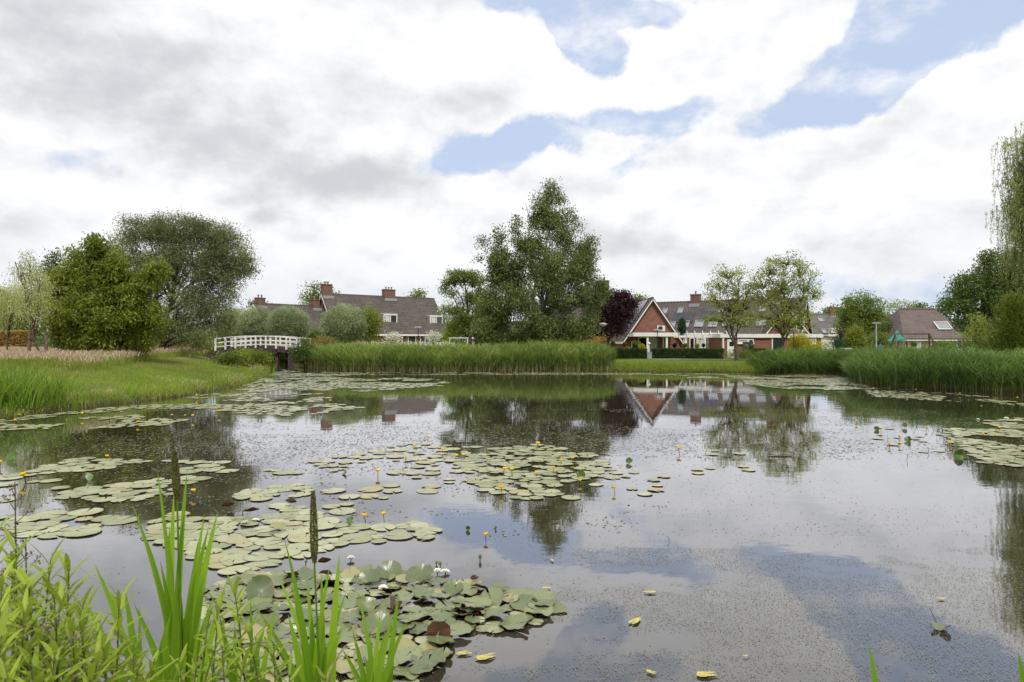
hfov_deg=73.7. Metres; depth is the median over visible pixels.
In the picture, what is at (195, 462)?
lily pad
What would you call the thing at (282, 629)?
lily pad
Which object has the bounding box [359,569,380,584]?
curled lily pad
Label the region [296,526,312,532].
lily pad
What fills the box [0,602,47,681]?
leafy herb
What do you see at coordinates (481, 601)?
lily pad
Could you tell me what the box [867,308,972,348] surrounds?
pale house
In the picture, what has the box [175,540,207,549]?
lily pad
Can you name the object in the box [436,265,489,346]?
locust tree
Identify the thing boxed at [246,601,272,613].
lily pad
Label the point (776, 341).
door
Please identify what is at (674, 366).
shore grass
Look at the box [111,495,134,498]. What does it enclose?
lily pad
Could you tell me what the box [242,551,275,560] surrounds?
lily pad
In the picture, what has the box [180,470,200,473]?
lily pad
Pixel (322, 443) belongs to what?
floating weed
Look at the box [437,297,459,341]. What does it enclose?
background tree
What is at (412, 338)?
window
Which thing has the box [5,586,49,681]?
leafy herb
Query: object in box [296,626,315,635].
lily pad
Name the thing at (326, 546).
lily pad
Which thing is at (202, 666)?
arching grass
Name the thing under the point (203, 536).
lily pad
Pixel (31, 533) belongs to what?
lily pad
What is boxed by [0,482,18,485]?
lily pad
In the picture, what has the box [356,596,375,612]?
curled lily pad
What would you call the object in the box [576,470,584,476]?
upright lily leaf
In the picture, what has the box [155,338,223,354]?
garden shrub
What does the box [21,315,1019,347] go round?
wood
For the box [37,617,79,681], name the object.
herb
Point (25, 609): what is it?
leafy herb
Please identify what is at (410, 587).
lily pad
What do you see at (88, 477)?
upright lily leaf
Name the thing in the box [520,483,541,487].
lily pad
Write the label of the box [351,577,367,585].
lily pad
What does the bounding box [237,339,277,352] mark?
bank bush
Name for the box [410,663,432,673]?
lily pad
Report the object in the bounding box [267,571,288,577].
lily pad
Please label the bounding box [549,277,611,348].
brick house
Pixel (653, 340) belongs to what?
door
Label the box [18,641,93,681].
leafy herb
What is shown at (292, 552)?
lily pad
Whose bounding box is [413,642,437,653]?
lily pad
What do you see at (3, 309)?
young weeping tree
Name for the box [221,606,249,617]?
lily pad
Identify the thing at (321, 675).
leafy herb
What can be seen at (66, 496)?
lily pad
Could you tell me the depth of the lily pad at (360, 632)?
4.59 m
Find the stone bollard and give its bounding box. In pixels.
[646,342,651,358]
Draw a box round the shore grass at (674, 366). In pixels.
[241,360,842,374]
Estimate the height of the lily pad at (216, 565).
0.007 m
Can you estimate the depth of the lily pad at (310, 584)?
5.48 m
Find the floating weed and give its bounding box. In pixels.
[0,373,1023,681]
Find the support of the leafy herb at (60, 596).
on the ground at (1018, 391)
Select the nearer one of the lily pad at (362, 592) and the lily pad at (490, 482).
the lily pad at (362, 592)
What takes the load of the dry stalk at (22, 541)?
on the ground at (1018, 391)
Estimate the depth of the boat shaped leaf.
4.75 m
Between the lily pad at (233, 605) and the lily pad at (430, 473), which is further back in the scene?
the lily pad at (430, 473)
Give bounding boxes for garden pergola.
[661,331,726,347]
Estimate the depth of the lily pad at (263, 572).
5.75 m
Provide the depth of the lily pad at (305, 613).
4.88 m
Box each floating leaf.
[456,651,471,654]
[475,652,496,659]
[629,617,640,623]
[696,671,717,676]
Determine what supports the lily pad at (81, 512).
on the water
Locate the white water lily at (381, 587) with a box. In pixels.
[379,584,387,590]
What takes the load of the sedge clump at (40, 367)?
on the ground at (1018, 391)
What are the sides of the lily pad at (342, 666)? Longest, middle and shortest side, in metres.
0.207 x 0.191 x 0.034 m
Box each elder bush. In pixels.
[382,330,402,343]
[424,329,440,345]
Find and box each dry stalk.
[0,482,34,646]
[9,535,42,640]
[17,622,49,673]
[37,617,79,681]
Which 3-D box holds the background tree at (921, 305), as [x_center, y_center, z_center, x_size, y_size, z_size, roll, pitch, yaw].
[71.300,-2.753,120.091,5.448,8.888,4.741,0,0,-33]
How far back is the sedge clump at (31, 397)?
18.71 m
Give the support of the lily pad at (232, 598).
on the lily pad carpet at (1016, 456)
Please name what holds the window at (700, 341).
in the garden annex
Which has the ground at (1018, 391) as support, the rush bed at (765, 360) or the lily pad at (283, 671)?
the rush bed at (765, 360)
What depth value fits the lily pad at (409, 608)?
5.00 m
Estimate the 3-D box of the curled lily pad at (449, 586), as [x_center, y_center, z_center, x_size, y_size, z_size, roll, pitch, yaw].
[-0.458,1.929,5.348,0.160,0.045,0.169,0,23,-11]
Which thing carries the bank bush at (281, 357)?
on the ground at (1018, 391)
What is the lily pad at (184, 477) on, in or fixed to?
on the water
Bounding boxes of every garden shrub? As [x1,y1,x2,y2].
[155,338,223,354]
[438,326,459,343]
[578,331,607,345]
[721,344,755,359]
[784,331,814,350]
[811,334,829,349]
[823,336,848,350]
[833,328,847,349]
[865,331,894,349]
[874,317,892,334]
[930,338,957,351]
[946,333,1023,355]
[955,310,996,351]
[979,283,1023,354]
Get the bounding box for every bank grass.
[0,350,357,418]
[60,655,474,681]
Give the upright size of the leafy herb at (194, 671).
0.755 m
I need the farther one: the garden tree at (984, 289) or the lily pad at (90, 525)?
the garden tree at (984, 289)
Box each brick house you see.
[244,294,334,344]
[319,281,445,346]
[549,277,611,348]
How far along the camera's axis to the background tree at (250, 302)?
127.46 m
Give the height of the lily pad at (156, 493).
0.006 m
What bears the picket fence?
on the ground at (1018, 391)
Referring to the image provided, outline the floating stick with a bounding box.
[767,455,791,456]
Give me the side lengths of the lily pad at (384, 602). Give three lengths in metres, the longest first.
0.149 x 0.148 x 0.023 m
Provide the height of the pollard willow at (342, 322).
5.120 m
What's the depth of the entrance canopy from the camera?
64.20 m
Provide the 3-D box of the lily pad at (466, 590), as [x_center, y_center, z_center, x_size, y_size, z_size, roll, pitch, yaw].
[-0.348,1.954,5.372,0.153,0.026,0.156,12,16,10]
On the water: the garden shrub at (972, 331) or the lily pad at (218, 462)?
the lily pad at (218, 462)
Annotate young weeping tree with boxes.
[0,246,59,353]
[0,279,29,350]
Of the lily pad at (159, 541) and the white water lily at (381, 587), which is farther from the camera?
the lily pad at (159, 541)
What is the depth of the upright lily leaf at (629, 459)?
11.17 m
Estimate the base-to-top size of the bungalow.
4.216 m
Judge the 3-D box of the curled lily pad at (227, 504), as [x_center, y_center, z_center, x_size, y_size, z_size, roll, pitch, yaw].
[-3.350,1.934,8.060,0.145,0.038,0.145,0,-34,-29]
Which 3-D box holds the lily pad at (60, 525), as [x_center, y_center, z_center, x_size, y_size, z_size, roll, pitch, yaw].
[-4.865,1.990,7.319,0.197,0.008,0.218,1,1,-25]
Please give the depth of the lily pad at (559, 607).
5.07 m
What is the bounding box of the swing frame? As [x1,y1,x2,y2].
[890,333,936,347]
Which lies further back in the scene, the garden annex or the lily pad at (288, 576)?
the garden annex
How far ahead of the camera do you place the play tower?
55.64 m
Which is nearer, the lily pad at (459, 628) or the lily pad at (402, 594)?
the lily pad at (459, 628)
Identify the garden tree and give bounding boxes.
[359,302,393,344]
[823,288,893,336]
[877,298,918,323]
[933,246,1023,343]
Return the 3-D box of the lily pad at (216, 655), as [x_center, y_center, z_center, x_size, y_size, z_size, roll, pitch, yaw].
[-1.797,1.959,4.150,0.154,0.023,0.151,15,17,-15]
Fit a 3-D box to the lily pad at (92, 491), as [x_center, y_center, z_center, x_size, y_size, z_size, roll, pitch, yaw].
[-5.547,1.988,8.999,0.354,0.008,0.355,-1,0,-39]
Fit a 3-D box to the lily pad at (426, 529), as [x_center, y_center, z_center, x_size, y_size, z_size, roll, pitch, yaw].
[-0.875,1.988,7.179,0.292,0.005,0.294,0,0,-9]
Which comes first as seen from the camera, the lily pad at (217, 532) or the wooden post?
the wooden post
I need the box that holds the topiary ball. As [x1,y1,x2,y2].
[638,343,645,348]
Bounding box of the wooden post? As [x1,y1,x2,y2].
[390,595,394,610]
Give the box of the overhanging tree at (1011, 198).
[999,143,1023,247]
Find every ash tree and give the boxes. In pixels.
[700,263,765,360]
[741,244,826,348]
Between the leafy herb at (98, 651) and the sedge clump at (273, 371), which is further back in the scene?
the sedge clump at (273, 371)
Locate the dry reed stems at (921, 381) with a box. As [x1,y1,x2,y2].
[849,363,1021,391]
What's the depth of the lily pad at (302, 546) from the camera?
6.62 m
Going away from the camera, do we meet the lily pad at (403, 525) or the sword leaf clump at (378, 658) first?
the sword leaf clump at (378, 658)
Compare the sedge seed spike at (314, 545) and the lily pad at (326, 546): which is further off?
the lily pad at (326, 546)
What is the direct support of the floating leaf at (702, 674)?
on the water
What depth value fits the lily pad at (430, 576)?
5.70 m
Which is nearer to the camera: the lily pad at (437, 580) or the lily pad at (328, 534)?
the lily pad at (437, 580)
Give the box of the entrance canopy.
[629,332,677,351]
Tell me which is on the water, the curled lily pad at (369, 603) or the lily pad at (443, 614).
the lily pad at (443, 614)
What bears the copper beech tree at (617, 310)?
on the ground at (1018, 391)
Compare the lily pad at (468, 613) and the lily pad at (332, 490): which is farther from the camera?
the lily pad at (332, 490)
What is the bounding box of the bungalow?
[464,321,523,343]
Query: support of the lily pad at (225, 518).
on the water
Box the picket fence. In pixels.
[362,341,454,346]
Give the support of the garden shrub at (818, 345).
on the ground at (1018, 391)
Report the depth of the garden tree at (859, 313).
78.33 m
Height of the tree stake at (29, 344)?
1.782 m
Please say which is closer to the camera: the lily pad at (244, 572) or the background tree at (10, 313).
the lily pad at (244, 572)
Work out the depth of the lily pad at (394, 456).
11.76 m
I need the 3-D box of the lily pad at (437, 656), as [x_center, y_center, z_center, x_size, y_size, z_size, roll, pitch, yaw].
[-0.512,1.956,4.206,0.222,0.036,0.228,-3,2,-36]
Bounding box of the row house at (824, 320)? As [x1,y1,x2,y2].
[810,305,854,349]
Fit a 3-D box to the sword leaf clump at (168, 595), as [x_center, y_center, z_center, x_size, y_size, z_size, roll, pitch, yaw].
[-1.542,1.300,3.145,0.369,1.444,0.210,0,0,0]
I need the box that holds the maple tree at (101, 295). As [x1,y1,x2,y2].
[32,230,184,360]
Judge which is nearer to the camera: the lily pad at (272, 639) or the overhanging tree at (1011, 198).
the lily pad at (272, 639)
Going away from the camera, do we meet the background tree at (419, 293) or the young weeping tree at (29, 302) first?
the young weeping tree at (29, 302)
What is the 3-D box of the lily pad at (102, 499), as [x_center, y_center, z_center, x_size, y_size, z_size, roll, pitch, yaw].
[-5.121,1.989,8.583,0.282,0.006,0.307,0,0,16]
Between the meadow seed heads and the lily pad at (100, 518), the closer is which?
the lily pad at (100, 518)
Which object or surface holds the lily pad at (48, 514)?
on the water
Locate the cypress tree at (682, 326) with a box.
[676,317,687,347]
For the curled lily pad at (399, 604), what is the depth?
4.96 m
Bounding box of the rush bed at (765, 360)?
[738,342,930,378]
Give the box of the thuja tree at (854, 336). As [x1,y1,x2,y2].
[841,323,868,350]
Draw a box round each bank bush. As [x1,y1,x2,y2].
[211,349,244,365]
[228,344,254,365]
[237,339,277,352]
[245,348,277,367]
[263,341,298,360]
[285,336,318,367]
[301,326,322,341]
[305,334,337,346]
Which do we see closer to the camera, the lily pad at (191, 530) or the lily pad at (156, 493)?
the lily pad at (191, 530)
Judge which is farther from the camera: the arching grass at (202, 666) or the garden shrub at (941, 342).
the garden shrub at (941, 342)
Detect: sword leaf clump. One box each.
[81,565,170,681]
[132,471,226,681]
[203,604,276,681]
[255,539,346,681]
[343,594,406,681]
[868,645,877,681]
[1018,652,1023,681]
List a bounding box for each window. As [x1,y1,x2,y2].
[408,336,415,342]
[420,336,429,343]
[697,338,703,347]
[737,339,747,343]
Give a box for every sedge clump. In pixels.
[0,358,77,389]
[0,364,46,409]
[0,367,91,408]
[1,369,88,404]
[41,388,85,410]
[115,381,146,396]
[199,357,210,368]
[268,362,276,376]
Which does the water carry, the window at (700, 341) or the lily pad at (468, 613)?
the lily pad at (468, 613)
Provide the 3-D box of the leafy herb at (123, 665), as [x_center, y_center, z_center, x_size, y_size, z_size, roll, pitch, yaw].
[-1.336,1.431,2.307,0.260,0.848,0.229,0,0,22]
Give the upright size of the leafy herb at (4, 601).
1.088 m
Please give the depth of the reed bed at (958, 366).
27.99 m
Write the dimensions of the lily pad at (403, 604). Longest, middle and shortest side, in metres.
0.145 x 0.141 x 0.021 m
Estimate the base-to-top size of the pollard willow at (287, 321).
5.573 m
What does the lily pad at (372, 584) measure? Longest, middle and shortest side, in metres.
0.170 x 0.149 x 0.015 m
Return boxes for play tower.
[886,330,907,347]
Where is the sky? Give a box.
[0,0,1023,337]
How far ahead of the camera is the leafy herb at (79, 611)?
2.29 m
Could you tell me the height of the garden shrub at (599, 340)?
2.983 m
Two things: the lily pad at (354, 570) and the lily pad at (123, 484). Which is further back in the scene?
the lily pad at (123, 484)
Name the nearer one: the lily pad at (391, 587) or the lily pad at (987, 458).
the lily pad at (391, 587)
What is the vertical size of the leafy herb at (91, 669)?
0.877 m
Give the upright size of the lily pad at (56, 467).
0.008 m
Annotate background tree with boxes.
[0,285,29,329]
[0,289,21,329]
[3,249,66,337]
[241,297,268,308]
[296,280,339,304]
[403,287,428,297]
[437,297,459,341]
[632,292,649,301]
[813,303,842,312]
[904,300,931,307]
[928,292,955,319]
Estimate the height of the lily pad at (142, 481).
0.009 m
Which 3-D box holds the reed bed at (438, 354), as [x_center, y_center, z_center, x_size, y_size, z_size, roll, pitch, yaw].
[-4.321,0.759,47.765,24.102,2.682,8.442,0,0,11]
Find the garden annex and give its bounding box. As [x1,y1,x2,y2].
[678,333,722,347]
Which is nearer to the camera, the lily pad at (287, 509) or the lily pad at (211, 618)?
the lily pad at (211, 618)
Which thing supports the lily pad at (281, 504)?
on the water
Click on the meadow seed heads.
(19, 351)
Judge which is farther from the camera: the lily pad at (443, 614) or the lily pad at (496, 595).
the lily pad at (496, 595)
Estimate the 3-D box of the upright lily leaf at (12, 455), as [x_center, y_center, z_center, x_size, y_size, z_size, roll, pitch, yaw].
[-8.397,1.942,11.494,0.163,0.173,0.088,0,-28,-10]
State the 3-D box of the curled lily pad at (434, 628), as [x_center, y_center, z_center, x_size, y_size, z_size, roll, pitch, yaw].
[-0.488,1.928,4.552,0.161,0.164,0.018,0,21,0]
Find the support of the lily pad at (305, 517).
on the water
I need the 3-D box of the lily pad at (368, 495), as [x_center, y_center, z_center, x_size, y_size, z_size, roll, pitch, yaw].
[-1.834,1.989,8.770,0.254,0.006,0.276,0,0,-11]
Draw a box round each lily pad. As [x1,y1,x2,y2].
[0,476,22,479]
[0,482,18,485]
[0,497,16,501]
[2,522,36,529]
[8,526,32,532]
[14,530,44,536]
[16,516,41,521]
[25,468,50,472]
[29,510,66,518]
[31,521,59,526]
[37,531,63,537]
[39,478,62,482]
[44,465,67,468]
[48,524,68,527]
[50,515,77,520]
[54,493,82,498]
[56,467,81,471]
[57,490,78,493]
[60,527,82,531]
[61,526,102,536]
[66,508,103,515]
[67,461,89,464]
[73,486,102,490]
[76,489,105,494]
[79,523,101,527]
[90,515,118,521]
[92,497,118,501]
[94,466,116,468]
[98,460,119,463]
[99,490,120,494]
[101,515,138,524]
[109,482,133,487]
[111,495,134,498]
[112,491,138,496]
[130,483,155,487]
[133,480,156,483]
[134,494,154,497]
[140,531,168,539]
[145,491,165,494]
[145,523,170,529]
[146,527,176,533]
[152,538,163,543]
[162,540,189,546]
[165,511,189,516]
[168,531,190,536]
[175,529,197,531]
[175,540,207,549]
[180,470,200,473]
[180,475,196,479]
[180,516,203,521]
[185,460,206,463]
[185,522,209,528]
[185,552,204,558]
[187,476,211,480]
[191,529,210,534]
[194,464,220,467]
[195,534,218,540]
[201,613,223,624]
[203,553,230,562]
[203,631,237,653]
[204,590,224,597]
[205,542,231,547]
[205,584,219,589]
[207,529,233,534]
[207,654,226,672]
[208,562,233,567]
[209,516,233,521]
[211,460,230,463]
[214,533,245,541]
[216,469,239,472]
[216,590,246,602]
[217,521,238,527]
[217,565,250,574]
[219,554,249,563]
[219,585,245,594]
[220,548,251,556]
[221,603,239,610]
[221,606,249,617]
[222,501,234,506]
[226,538,248,543]
[226,575,241,583]
[226,625,242,630]
[226,628,239,636]
[234,613,263,625]
[239,570,255,577]
[240,488,262,492]
[241,574,256,583]
[241,597,273,606]
[241,623,271,642]
[241,647,264,662]
[242,507,258,511]
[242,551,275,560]
[244,561,266,569]
[245,493,263,497]
[246,570,265,574]
[246,575,274,599]
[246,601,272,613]
[247,651,275,674]
[249,496,272,500]
[253,525,278,531]
[253,636,276,647]
[254,537,281,545]
[256,489,278,493]
[256,530,277,535]
[256,612,279,626]
[260,513,283,518]
[260,559,281,565]
[261,518,284,523]
[263,542,288,548]
[266,603,289,610]
[267,485,295,491]
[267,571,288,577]
[267,624,289,635]
[267,658,285,672]
[268,503,289,507]
[269,521,285,528]
[271,575,291,585]
[273,470,294,473]
[273,530,304,537]
[273,588,298,596]
[276,549,300,555]
[278,641,300,650]
[279,506,301,511]
[279,514,298,519]
[279,524,304,530]
[279,650,301,663]
[280,543,309,550]
[280,666,296,675]
[281,511,297,515]
[283,570,298,575]
[283,575,299,583]
[285,498,296,502]
[288,533,321,541]
[291,486,311,489]
[291,579,319,588]
[292,551,310,557]
[292,595,311,602]
[293,607,315,613]
[294,514,323,520]
[294,588,314,595]
[295,566,313,581]
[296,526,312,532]
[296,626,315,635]
[302,521,320,525]
[303,610,319,619]
[304,617,315,626]
[308,544,334,551]
[310,575,329,580]
[317,517,340,523]
[317,523,335,528]
[317,587,340,601]
[318,557,330,562]
[318,579,343,582]
[318,609,343,620]
[320,488,345,492]
[320,531,342,536]
[322,504,339,507]
[325,617,351,630]
[325,626,340,634]
[328,507,356,514]
[336,527,358,532]
[336,658,358,672]
[337,628,360,642]
[338,494,360,498]
[338,533,372,542]
[338,592,362,608]
[339,609,360,621]
[340,566,359,577]
[347,665,365,677]
[348,523,371,528]
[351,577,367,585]
[351,589,368,598]
[353,646,374,659]
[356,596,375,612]
[356,628,376,636]
[357,564,372,571]
[358,486,383,491]
[358,608,376,614]
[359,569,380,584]
[360,493,378,498]
[360,579,380,587]
[360,611,392,637]
[361,629,383,642]
[370,523,395,530]
[372,637,389,651]
[376,560,401,580]
[376,598,395,609]
[377,571,395,582]
[377,607,399,617]
[382,483,399,486]
[382,488,402,492]
[383,585,401,588]
[383,665,420,679]
[384,532,412,539]
[384,657,398,666]
[386,454,404,457]
[386,470,407,473]
[387,602,405,607]
[389,601,401,612]
[391,616,415,632]
[393,590,414,600]
[394,646,422,663]
[395,523,409,528]
[395,636,417,655]
[396,574,423,582]
[397,611,423,621]
[402,606,420,611]
[406,564,433,583]
[406,584,423,590]
[409,522,428,527]
[409,620,434,633]
[410,648,445,667]
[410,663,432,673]
[412,588,433,597]
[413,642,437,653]
[415,526,442,533]
[416,460,434,463]
[417,488,437,492]
[417,607,440,616]
[419,575,434,581]
[421,471,440,474]
[422,483,441,487]
[426,634,453,643]
[427,577,445,584]
[427,621,450,635]
[431,592,449,597]
[432,610,451,620]
[434,616,455,624]
[435,599,461,611]
[440,578,463,587]
[440,647,452,656]
[443,579,463,595]
[450,623,471,634]
[451,604,470,611]
[451,612,478,614]
[452,597,467,603]
[456,579,481,584]
[459,583,477,594]
[460,621,475,629]
[464,596,491,606]
[465,604,485,613]
[465,614,480,622]
[471,583,487,589]
[479,586,502,605]
[481,480,496,483]
[481,604,509,618]
[491,582,510,590]
[499,614,528,629]
[503,593,518,601]
[504,472,521,475]
[507,588,535,596]
[508,594,536,610]
[509,489,528,493]
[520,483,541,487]
[521,613,532,622]
[524,603,553,615]
[532,589,557,600]
[532,598,554,605]
[541,480,559,483]
[544,601,566,612]
[561,495,580,499]
[976,457,998,459]
[980,454,1001,456]
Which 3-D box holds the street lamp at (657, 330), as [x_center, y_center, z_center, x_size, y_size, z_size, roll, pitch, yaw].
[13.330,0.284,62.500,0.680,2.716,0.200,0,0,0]
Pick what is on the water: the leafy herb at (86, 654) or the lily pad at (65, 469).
the lily pad at (65, 469)
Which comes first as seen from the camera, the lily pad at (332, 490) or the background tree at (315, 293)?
the lily pad at (332, 490)
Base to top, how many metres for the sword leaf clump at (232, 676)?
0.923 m
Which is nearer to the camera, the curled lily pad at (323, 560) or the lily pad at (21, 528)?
the curled lily pad at (323, 560)
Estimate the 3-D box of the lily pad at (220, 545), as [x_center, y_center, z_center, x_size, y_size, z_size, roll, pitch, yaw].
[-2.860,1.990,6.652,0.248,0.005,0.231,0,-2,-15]
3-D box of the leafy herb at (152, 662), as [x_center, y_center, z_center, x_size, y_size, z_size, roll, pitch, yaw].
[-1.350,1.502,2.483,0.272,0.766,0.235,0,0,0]
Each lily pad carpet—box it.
[0,370,1023,681]
[306,428,945,505]
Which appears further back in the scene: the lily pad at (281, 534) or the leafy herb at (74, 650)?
the lily pad at (281, 534)
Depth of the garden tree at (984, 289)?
49.59 m
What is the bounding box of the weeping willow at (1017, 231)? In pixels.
[984,122,1023,295]
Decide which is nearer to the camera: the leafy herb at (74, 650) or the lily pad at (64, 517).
the leafy herb at (74, 650)
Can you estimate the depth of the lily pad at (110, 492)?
8.96 m
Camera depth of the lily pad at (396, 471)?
10.40 m
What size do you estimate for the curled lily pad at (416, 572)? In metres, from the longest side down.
0.229 x 0.224 x 0.062 m
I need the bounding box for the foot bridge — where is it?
[207,335,310,366]
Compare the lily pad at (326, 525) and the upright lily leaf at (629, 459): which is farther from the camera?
the upright lily leaf at (629, 459)
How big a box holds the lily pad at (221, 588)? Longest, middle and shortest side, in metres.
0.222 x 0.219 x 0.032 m
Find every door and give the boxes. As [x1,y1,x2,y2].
[638,337,645,346]
[649,337,656,351]
[689,338,694,347]
[727,339,734,357]
[773,338,780,349]
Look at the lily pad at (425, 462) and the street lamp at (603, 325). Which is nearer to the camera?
the lily pad at (425, 462)
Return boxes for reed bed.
[299,335,617,371]
[839,336,1023,394]
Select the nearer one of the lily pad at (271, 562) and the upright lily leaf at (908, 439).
the lily pad at (271, 562)
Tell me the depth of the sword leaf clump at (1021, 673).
3.30 m
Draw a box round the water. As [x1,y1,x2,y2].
[0,361,1023,681]
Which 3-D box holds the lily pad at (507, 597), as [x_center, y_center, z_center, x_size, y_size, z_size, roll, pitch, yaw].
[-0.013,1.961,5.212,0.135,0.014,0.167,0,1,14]
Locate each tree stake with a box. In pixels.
[27,331,38,351]
[36,335,47,351]
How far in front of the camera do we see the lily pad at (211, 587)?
5.47 m
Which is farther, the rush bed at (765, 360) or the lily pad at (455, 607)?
the rush bed at (765, 360)
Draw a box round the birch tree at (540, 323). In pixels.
[469,176,613,344]
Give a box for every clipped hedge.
[0,329,33,346]
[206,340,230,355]
[473,336,502,345]
[611,348,647,358]
[651,348,723,358]
[747,348,764,358]
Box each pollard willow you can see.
[213,305,243,345]
[235,305,271,357]
[263,304,313,354]
[317,301,368,343]
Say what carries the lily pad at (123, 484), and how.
on the water
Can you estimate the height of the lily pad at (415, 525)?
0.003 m
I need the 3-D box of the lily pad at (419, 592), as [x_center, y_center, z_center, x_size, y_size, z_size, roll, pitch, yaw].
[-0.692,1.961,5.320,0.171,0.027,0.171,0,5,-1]
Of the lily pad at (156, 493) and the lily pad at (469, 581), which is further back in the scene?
the lily pad at (156, 493)
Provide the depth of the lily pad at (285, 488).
9.22 m
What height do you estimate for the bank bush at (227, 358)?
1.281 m
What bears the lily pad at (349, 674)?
on the lily pad carpet at (1016, 456)
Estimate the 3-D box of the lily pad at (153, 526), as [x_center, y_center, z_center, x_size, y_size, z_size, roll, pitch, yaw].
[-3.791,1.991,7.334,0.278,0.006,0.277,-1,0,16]
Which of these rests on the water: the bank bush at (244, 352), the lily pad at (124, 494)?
the lily pad at (124, 494)
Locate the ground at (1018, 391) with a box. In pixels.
[0,341,1023,418]
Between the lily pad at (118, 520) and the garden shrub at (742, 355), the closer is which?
the lily pad at (118, 520)
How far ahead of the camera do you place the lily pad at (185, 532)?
7.06 m
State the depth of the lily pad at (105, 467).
10.75 m
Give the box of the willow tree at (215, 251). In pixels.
[103,208,265,355]
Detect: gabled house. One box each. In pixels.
[610,296,683,351]
[761,305,810,333]
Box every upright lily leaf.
[7,452,17,459]
[82,472,92,480]
[346,516,353,522]
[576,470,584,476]
[626,457,632,463]
[904,436,910,441]
[953,450,963,457]
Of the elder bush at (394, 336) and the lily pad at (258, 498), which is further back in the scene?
the elder bush at (394, 336)
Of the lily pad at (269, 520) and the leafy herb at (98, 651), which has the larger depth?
the lily pad at (269, 520)
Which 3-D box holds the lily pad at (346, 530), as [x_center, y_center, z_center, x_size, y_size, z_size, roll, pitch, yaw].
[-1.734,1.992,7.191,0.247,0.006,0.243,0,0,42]
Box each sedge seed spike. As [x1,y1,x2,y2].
[171,450,181,656]
[309,490,320,681]
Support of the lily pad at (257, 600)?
on the water
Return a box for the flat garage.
[709,334,822,357]
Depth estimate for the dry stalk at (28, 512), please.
2.40 m
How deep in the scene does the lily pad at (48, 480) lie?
9.74 m
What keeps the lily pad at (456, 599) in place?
on the water
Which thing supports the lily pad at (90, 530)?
on the water
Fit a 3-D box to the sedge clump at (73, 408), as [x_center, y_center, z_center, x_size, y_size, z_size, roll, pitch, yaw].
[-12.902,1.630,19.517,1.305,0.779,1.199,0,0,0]
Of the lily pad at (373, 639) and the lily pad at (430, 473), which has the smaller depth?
the lily pad at (373, 639)
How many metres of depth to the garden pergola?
65.40 m
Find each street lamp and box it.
[599,323,606,344]
[654,329,661,347]
[790,329,797,349]
[872,322,880,348]
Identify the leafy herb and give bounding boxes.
[0,513,30,662]
[0,526,45,681]
[0,559,47,680]
[0,585,42,681]
[0,586,68,681]
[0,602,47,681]
[0,652,34,681]
[2,547,41,668]
[3,563,54,681]
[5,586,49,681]
[5,645,70,681]
[6,608,79,681]
[7,596,26,677]
[9,536,87,677]
[9,566,78,676]
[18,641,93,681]
[21,581,102,678]
[26,646,81,681]
[35,576,100,681]
[39,628,99,681]
[40,551,104,677]
[47,618,117,681]
[53,592,100,675]
[55,598,115,681]
[57,585,118,680]
[69,612,133,681]
[75,658,115,681]
[78,629,132,681]
[82,642,148,681]
[89,577,157,681]
[91,621,134,681]
[114,624,164,678]
[123,649,168,681]
[128,647,180,681]
[159,642,215,681]
[176,639,214,681]
[192,591,248,681]
[206,619,247,681]
[208,575,278,681]
[224,611,288,681]
[228,647,263,681]
[250,636,290,681]
[270,648,301,681]
[314,664,359,681]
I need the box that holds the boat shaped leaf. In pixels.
[930,609,950,629]
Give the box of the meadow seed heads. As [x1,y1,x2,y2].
[0,346,356,408]
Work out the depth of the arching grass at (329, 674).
2.77 m
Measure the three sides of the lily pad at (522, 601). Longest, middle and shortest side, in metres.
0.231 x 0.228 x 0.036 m
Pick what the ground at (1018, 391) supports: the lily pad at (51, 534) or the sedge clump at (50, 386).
the sedge clump at (50, 386)
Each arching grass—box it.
[101,606,231,681]
[256,641,361,681]
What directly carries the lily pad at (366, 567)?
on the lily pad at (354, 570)
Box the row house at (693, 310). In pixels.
[657,286,812,333]
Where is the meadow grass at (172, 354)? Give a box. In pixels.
[0,347,205,372]
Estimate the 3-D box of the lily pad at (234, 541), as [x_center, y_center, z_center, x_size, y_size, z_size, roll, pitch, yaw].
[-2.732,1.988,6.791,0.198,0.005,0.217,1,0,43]
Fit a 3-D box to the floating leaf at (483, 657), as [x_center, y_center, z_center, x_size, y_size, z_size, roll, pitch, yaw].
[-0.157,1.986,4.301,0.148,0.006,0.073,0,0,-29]
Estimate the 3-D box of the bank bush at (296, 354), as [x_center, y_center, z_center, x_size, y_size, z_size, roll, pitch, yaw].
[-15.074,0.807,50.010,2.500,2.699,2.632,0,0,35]
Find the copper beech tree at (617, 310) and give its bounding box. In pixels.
[589,287,642,347]
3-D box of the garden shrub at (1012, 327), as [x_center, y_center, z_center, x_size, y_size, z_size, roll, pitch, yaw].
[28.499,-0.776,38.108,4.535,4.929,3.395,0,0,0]
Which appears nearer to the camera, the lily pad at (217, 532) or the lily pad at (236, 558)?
the lily pad at (236, 558)
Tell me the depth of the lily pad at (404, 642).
4.46 m
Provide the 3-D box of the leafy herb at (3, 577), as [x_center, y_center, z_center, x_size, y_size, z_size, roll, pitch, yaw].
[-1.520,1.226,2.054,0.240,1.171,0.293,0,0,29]

